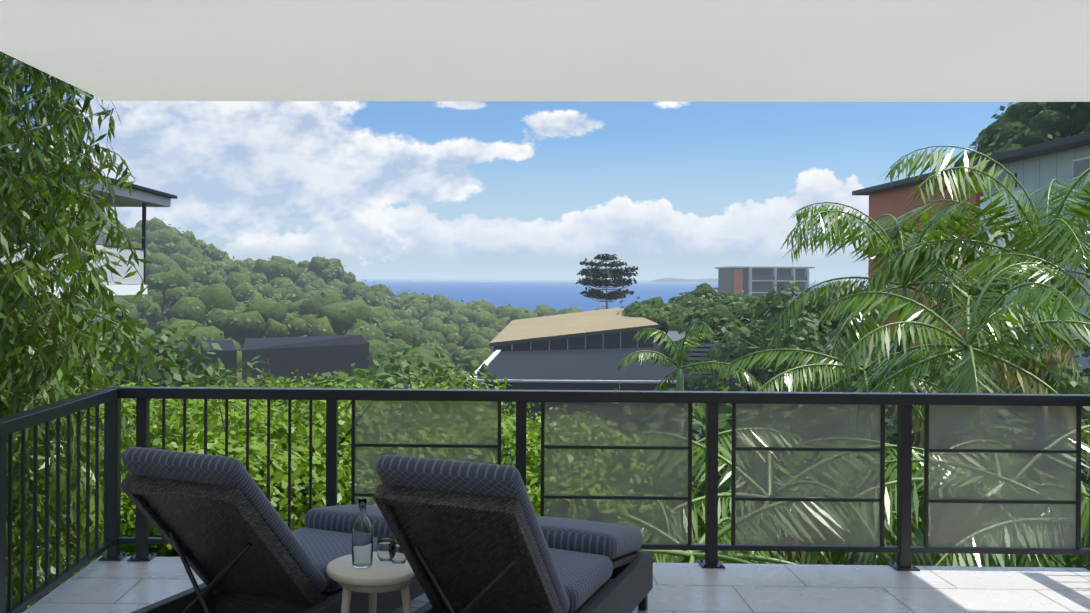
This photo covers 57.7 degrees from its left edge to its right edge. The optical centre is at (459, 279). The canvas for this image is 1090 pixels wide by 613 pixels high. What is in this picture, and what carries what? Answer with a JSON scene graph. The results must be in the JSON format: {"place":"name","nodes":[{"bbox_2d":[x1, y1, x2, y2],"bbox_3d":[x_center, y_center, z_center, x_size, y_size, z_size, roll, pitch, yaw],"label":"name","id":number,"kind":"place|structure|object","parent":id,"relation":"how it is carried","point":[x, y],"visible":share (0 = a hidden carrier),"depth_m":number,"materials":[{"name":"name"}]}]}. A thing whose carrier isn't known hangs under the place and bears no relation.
{"place":"outdoors","nodes":[
{"label":"outdoors","id":0,"kind":"place"},
{"bbox_2d":[0,149,176,488],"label":"neighbour building","id":1,"kind":"structure","parent":0,"point":[143,197],"depth_m":25.83,"materials":[{"name":"white paint"}]},
{"bbox_2d":[4,59,1017,281],"label":"sky","id":2,"kind":"structure","parent":0,"point":[415,190],"materials":[{"name":"blue"}]},
{"bbox_2d":[0,0,1089,101],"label":"balcony ceiling","id":3,"kind":"structure","parent":0,"point":[650,50],"depth_m":4.41,"materials":[{"name":"white paint"}]},
{"bbox_2d":[411,278,717,282],"bbox_3d":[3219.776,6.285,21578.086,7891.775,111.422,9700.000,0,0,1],"label":"distant coast","id":4,"kind":"structure","parent":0,"point":[682,280],"depth_m":25943.68,"materials":[{"name":"white"}]},
{"bbox_2d":[356,279,866,311],"bbox_3d":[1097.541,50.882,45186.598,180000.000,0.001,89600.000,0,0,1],"label":"sea","id":5,"kind":"structure","parent":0,"point":[558,296],"depth_m":3907.23,"materials":[{"name":"liquid"}]},
{"bbox_2d":[693,536,935,564],"bbox_3d":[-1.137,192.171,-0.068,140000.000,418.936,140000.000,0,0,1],"label":"terrain ground","id":6,"kind":"structure","parent":0,"point":[836,564],"depth_m":45.79,"materials":[{"name":"green plant"}]},
{"bbox_2d":[6,474,135,612],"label":"bush","id":7,"kind":"object","parent":6,"relation":"on","point":[17,579],"visible":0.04,"depth_m":8.15,"materials":[{"name":"green plant"}]},
{"bbox_2d":[0,51,179,612],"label":"drooping tree","id":8,"kind":"object","parent":6,"relation":"on","point":[31,356],"visible":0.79,"depth_m":6.47,"materials":[{"name":"green plant"}]},
{"bbox_2d":[63,312,187,408],"bbox_3d":[-11.826,6.095,27.380,7.912,11.619,6.659,0,0,1],"label":"tree","id":9,"kind":"object","parent":6,"relation":"on","point":[146,365],"visible":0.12,"depth_m":27.14,"materials":[{"name":"green plant"}]},
{"bbox_2d":[43,377,220,502],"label":"bush","id":10,"kind":"object","parent":6,"relation":"on","point":[157,433],"depth_m":11.93,"materials":[{"name":"green plant"}]},
{"bbox_2d":[22,375,306,510],"bbox_3d":[-4.737,6.616,14.294,4.666,10.636,4.575,0,0,45],"label":"bush","id":11,"kind":"object","parent":6,"relation":"on","point":[242,407],"visible":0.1,"depth_m":13.93,"materials":[{"name":"green plant"}]},
{"bbox_2d":[102,323,234,429],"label":"bush","id":12,"kind":"object","parent":6,"relation":"on","point":[200,365],"visible":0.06,"depth_m":31.70,"materials":[{"name":"green plant"}]},
{"bbox_2d":[49,399,350,579],"bbox_3d":[-2.022,6.508,8.137,2.784,10.866,2.788,0,0,26],"label":"bush","id":13,"kind":"object","parent":6,"relation":"on","point":[278,472],"visible":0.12,"depth_m":7.46,"materials":[{"name":"green plant"}]},
{"bbox_2d":[37,368,387,601],"bbox_3d":[-2.410,6.430,9.999,3.717,11.009,3.687,0,0,1],"label":"bush","id":14,"kind":"object","parent":6,"relation":"on","point":[176,415],"visible":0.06,"depth_m":9.68,"materials":[{"name":"green plant"}]},
{"bbox_2d":[154,355,308,418],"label":"bush","id":15,"kind":"object","parent":6,"relation":"on","point":[207,380],"visible":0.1,"depth_m":29.81,"materials":[{"name":"green plant"}]},
{"bbox_2d":[166,369,339,450],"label":"bush","id":16,"kind":"object","parent":6,"relation":"on","point":[279,385],"visible":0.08,"depth_m":17.60,"materials":[{"name":"green plant"}]},
{"bbox_2d":[158,434,350,556],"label":"bush","id":17,"kind":"object","parent":6,"relation":"on","point":[346,479],"visible":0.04,"depth_m":7.99,"materials":[{"name":"green plant"}]},
{"bbox_2d":[274,364,431,431],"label":"bush","id":18,"kind":"object","parent":6,"relation":"on","point":[380,379],"visible":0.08,"depth_m":27.72,"materials":[{"name":"green plant"}]},
{"bbox_2d":[223,371,540,443],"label":"bush","id":19,"kind":"object","parent":6,"relation":"on","point":[370,382],"visible":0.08,"depth_m":13.35,"materials":[{"name":"green plant"}]},
{"bbox_2d":[285,372,515,435],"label":"bush","id":20,"kind":"object","parent":6,"relation":"on","point":[393,381],"depth_m":17.61,"materials":[{"name":"green plant"}]},
{"bbox_2d":[299,431,535,501],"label":"bush","id":21,"kind":"object","parent":6,"relation":"on","point":[340,451],"depth_m":9.28,"materials":[{"name":"green plant"}]},
{"bbox_2d":[346,339,500,388],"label":"bush","id":22,"kind":"object","parent":6,"relation":"on","point":[393,369],"visible":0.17,"depth_m":39.79,"materials":[{"name":"green plant"}]},
{"bbox_2d":[143,307,756,438],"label":"resort roofs","id":23,"kind":"object","parent":6,"relation":"on","point":[589,350],"visible":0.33,"depth_m":63.72,"materials":[{"name":"grey metal"}]},
{"bbox_2d":[102,217,857,431],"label":"hill forest trees","id":24,"kind":"object","parent":6,"relation":"on","point":[213,291],"visible":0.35,"depth_m":203.45,"materials":[{"name":"green plant"}]},
{"bbox_2d":[501,408,540,475],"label":"bush","id":25,"kind":"object","parent":6,"relation":"on","point":[508,448],"visible":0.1,"depth_m":10.63,"materials":[{"name":"green plant"}]},
{"bbox_2d":[501,438,540,516],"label":"bush","id":26,"kind":"object","parent":6,"relation":"on","point":[533,483],"visible":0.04,"depth_m":8.68,"materials":[{"name":"green plant"}]},
{"bbox_2d":[503,402,540,472],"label":"bush","id":27,"kind":"object","parent":6,"relation":"on","point":[537,421],"visible":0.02,"depth_m":14.66,"materials":[{"name":"green plant"}]},
{"bbox_2d":[575,253,638,308],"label":"araucaria pine","id":28,"kind":"object","parent":6,"relation":"on","point":[594,274],"visible":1,"depth_m":148.01,"materials":[{"name":"green plant"}]},
{"bbox_2d":[536,382,730,537],"bbox_3d":[4.945,7.398,26.208,6.565,9.190,7.230,0,0,-33],"label":"bush","id":29,"kind":"object","parent":6,"relation":"on","point":[726,484],"visible":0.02,"depth_m":25.95,"materials":[{"name":"green plant"}]},
{"bbox_2d":[534,435,738,562],"bbox_3d":[1.744,6.840,11.960,3.647,10.230,3.397,0,0,30],"label":"bush","id":30,"kind":"object","parent":6,"relation":"on","point":[695,496],"depth_m":11.53,"materials":[{"name":"green plant"}]},
{"bbox_2d":[617,296,694,342],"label":"tree","id":31,"kind":"object","parent":6,"relation":"on","point":[657,310],"visible":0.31,"depth_m":92.52,"materials":[{"name":"green plant"}]},
{"bbox_2d":[539,430,806,563],"bbox_3d":[2.060,6.893,12.093,4.610,10.123,4.522,0,0,1],"label":"bush","id":32,"kind":"object","parent":6,"relation":"on","point":[726,450],"visible":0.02,"depth_m":11.92,"materials":[{"name":"green plant"}]},
{"bbox_2d":[618,321,763,391],"bbox_3d":[6.153,6.520,25.681,3.563,10.911,2.813,0,0,28],"label":"palm","id":33,"kind":"object","parent":6,"relation":"on","point":[681,356],"visible":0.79,"depth_m":25.66,"materials":[{"name":"green plant"}]},
{"bbox_2d":[668,282,747,307],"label":"tree","id":34,"kind":"object","parent":6,"relation":"on","point":[701,293],"visible":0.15,"depth_m":117.10,"materials":[{"name":"green plant"}]},
{"bbox_2d":[645,517,795,563],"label":"palm","id":35,"kind":"object","parent":6,"relation":"on","point":[695,556],"visible":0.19,"depth_m":9.28,"materials":[{"name":"green plant"}]},
{"bbox_2d":[666,385,774,533],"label":"bush","id":36,"kind":"object","parent":6,"relation":"on","point":[722,408],"depth_m":29.64,"materials":[{"name":"green plant"}]},
{"bbox_2d":[667,296,782,360],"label":"tree","id":37,"kind":"object","parent":6,"relation":"on","point":[713,316],"visible":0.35,"depth_m":71.60,"materials":[{"name":"green plant"}]},
{"bbox_2d":[734,290,759,302],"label":"tree","id":38,"kind":"object","parent":6,"relation":"on","point":[748,297],"depth_m":137.06,"materials":[{"name":"green plant"}]},
{"bbox_2d":[684,314,812,391],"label":"tree","id":39,"kind":"object","parent":6,"relation":"on","point":[706,381],"visible":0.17,"depth_m":51.00,"materials":[{"name":"green plant"}]},
{"bbox_2d":[715,266,814,301],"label":"apartment block","id":40,"kind":"structure","parent":6,"relation":"on","point":[758,281],"depth_m":257.84,"materials":[{"name":"grey glass"}]},
{"bbox_2d":[717,280,852,558],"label":"tree","id":41,"kind":"object","parent":6,"relation":"on","point":[774,307],"visible":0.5,"depth_m":45.36,"materials":[{"name":"green plant"}]},
{"bbox_2d":[692,411,913,564],"bbox_3d":[9.493,7.418,25.775,5.972,9.172,7.935,0,0,-37],"label":"bush","id":42,"kind":"object","parent":6,"relation":"on","point":[723,425],"visible":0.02,"depth_m":25.97,"materials":[{"name":"green plant"}]},
{"bbox_2d":[777,281,867,371],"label":"tree","id":43,"kind":"object","parent":6,"relation":"on","point":[834,325],"visible":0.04,"depth_m":58.14,"materials":[{"name":"green plant"}]},
{"bbox_2d":[657,440,994,565],"bbox_3d":[3.503,6.925,11.271,3.849,10.074,4.307,0,0,-37],"label":"bush","id":44,"kind":"object","parent":6,"relation":"on","point":[724,506],"visible":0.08,"depth_m":10.97,"materials":[{"name":"green plant"}]},
{"bbox_2d":[734,306,950,564],"bbox_3d":[14.754,6.534,37.729,7.124,11.012,7.444,0,0,42],"label":"tree","id":45,"kind":"object","parent":6,"relation":"on","point":[814,345],"visible":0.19,"depth_m":36.85,"materials":[{"name":"green plant"}]},
{"bbox_2d":[717,345,1001,564],"bbox_3d":[7.328,6.590,17.627,5.003,10.783,4.113,0,0,1],"label":"palm","id":46,"kind":"object","parent":6,"relation":"on","point":[811,375],"visible":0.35,"depth_m":17.59,"materials":[{"name":"green plant"}]},
{"bbox_2d":[693,444,1069,567],"bbox_3d":[5.048,6.985,11.476,4.590,9.970,4.639,0,0,1],"label":"palm","id":47,"kind":"object","parent":6,"relation":"on","point":[879,558],"visible":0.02,"depth_m":11.03,"materials":[{"name":"green plant"}]},
{"bbox_2d":[766,201,1062,561],"bbox_3d":[9.373,5.155,20.652,5.808,13.674,6.185,0,0,31],"label":"palm","id":48,"kind":"object","parent":6,"relation":"on","point":[839,216],"visible":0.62,"depth_m":20.39,"materials":[{"name":"green plant"}]},
{"bbox_2d":[885,325,998,556],"bbox_3d":[18.002,6.901,35.540,7.287,10.293,9.190,0,0,25],"label":"tree","id":49,"kind":"object","parent":6,"relation":"on","point":[926,378],"visible":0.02,"depth_m":35.13,"materials":[{"name":"green plant"}]},
{"bbox_2d":[803,424,1089,567],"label":"palm","id":50,"kind":"object","parent":6,"relation":"on","point":[889,504],"visible":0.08,"depth_m":10.36,"materials":[{"name":"green plant"}]},
{"bbox_2d":[818,262,1089,563],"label":"palm","id":51,"kind":"object","parent":6,"relation":"on","point":[967,378],"visible":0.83,"depth_m":15.09,"materials":[{"name":"green plant"}]},
{"bbox_2d":[852,414,1065,567],"bbox_3d":[10.217,7.379,21.987,6.552,9.316,5.962,0,0,22],"label":"tree","id":52,"kind":"object","parent":6,"relation":"on","point":[915,442],"depth_m":21.40,"materials":[{"name":"green plant"}]},
{"bbox_2d":[950,128,985,167],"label":"tree","id":53,"kind":"object","parent":6,"relation":"on","point":[980,147],"visible":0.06,"depth_m":79.50,"materials":[{"name":"green plant"}]},
{"bbox_2d":[852,131,1089,427],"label":"neighbour building","id":54,"kind":"structure","parent":6,"relation":"on","point":[1038,166],"depth_m":41.83,"materials":[{"name":"brown paint"}]},
{"bbox_2d":[853,216,1089,392],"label":"palm","id":55,"kind":"object","parent":6,"relation":"on","point":[912,297],"visible":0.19,"depth_m":23.85,"materials":[{"name":"green plant"}]},
{"bbox_2d":[862,145,1089,393],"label":"palm","id":56,"kind":"object","parent":6,"relation":"on","point":[1064,238],"visible":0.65,"depth_m":18.77,"materials":[{"name":"green plant"}]},
{"bbox_2d":[885,459,1088,567],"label":"palm","id":57,"kind":"object","parent":6,"relation":"on","point":[982,560],"visible":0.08,"depth_m":9.74,"materials":[{"name":"green plant"}]},
{"bbox_2d":[885,405,1089,567],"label":"tree","id":58,"kind":"object","parent":6,"relation":"on","point":[1083,468],"visible":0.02,"depth_m":19.17,"materials":[{"name":"green plant"}]},
{"bbox_2d":[916,347,1089,424],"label":"tree","id":59,"kind":"object","parent":6,"relation":"on","point":[1066,374],"visible":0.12,"depth_m":28.08,"materials":[{"name":"green plant"}]},
{"bbox_2d":[939,102,1089,168],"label":"tree","id":60,"kind":"object","parent":6,"relation":"on","point":[1018,125],"visible":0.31,"depth_m":69.10,"materials":[{"name":"green plant"}]},
{"bbox_2d":[945,253,1089,392],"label":"palm","id":61,"kind":"object","parent":6,"relation":"on","point":[1058,283],"visible":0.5,"depth_m":15.92,"materials":[{"name":"green plant"}]},
{"bbox_2d":[1053,337,1089,422],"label":"tree","id":62,"kind":"object","parent":6,"relation":"on","point":[1086,370],"visible":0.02,"depth_m":33.65,"materials":[{"name":"green plant"}]},
{"bbox_2d":[1063,406,1089,559],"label":"tree","id":63,"kind":"object","parent":6,"relation":"on","point":[1087,408],"depth_m":23.61,"materials":[{"name":"green plant"}]},
{"bbox_2d":[1080,121,1089,133],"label":"tree","id":64,"kind":"object","parent":6,"relation":"on","point":[1087,128],"depth_m":64.06,"materials":[{"name":"green plant"}]},
{"bbox_3d":[0.684,0.346,0.588,6.400,3.200,8.750,0,0,1],"label":"balcony","id":65,"kind":"object","parent":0,"visible":0},
{"bbox_2d":[22,556,1089,612],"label":"balcony floor","id":66,"kind":"structure","parent":65,"relation":"in","point":[124,585],"depth_m":5.23,"materials":[{"name":"tile"}]},
{"bbox_2d":[119,447,424,612],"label":"lounger","id":67,"kind":"object","parent":66,"relation":"on","point":[237,544],"visible":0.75,"depth_m":3.94,"materials":[{"name":"fabric"}]},
{"bbox_2d":[326,552,415,612],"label":"side table","id":68,"kind":"object","parent":66,"relation":"on","point":[376,577],"visible":0.69,"depth_m":3.94,"materials":[{"name":"wood"}]},
{"bbox_2d":[352,497,372,568],"bbox_3d":[-0.397,1.032,4.010,0.086,0.278,0.086,0,0,1],"label":"water bottle","id":69,"kind":"object","parent":68,"relation":"on","point":[362,542],"visible":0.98,"depth_m":3.98,"materials":[{"name":"clear glass"}]},
{"bbox_2d":[376,535,394,562],"bbox_3d":[-0.306,1.122,4.088,0.082,0.098,0.082,0,0,1],"label":"glass","id":70,"kind":"object","parent":68,"relation":"on","point":[383,544],"visible":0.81,"depth_m":4.06,"materials":[{"name":"clear glass"}]},
{"bbox_2d":[389,538,406,564],"bbox_3d":[-0.252,1.122,4.051,0.082,0.098,0.082,0,0,1],"label":"glass","id":71,"kind":"object","parent":68,"relation":"on","point":[397,556],"visible":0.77,"depth_m":4.02,"materials":[{"name":"clear glass"}]},
{"bbox_2d":[373,455,652,612],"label":"lounger","id":72,"kind":"object","parent":66,"relation":"on","point":[472,537],"visible":1,"depth_m":3.67,"materials":[{"name":"fabric"}]},
{"bbox_2d":[0,386,1089,612],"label":"balcony railing","id":73,"kind":"object","parent":66,"relation":"on","point":[1002,473],"visible":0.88,"depth_m":5.66,"materials":[{"name":"black metal"}]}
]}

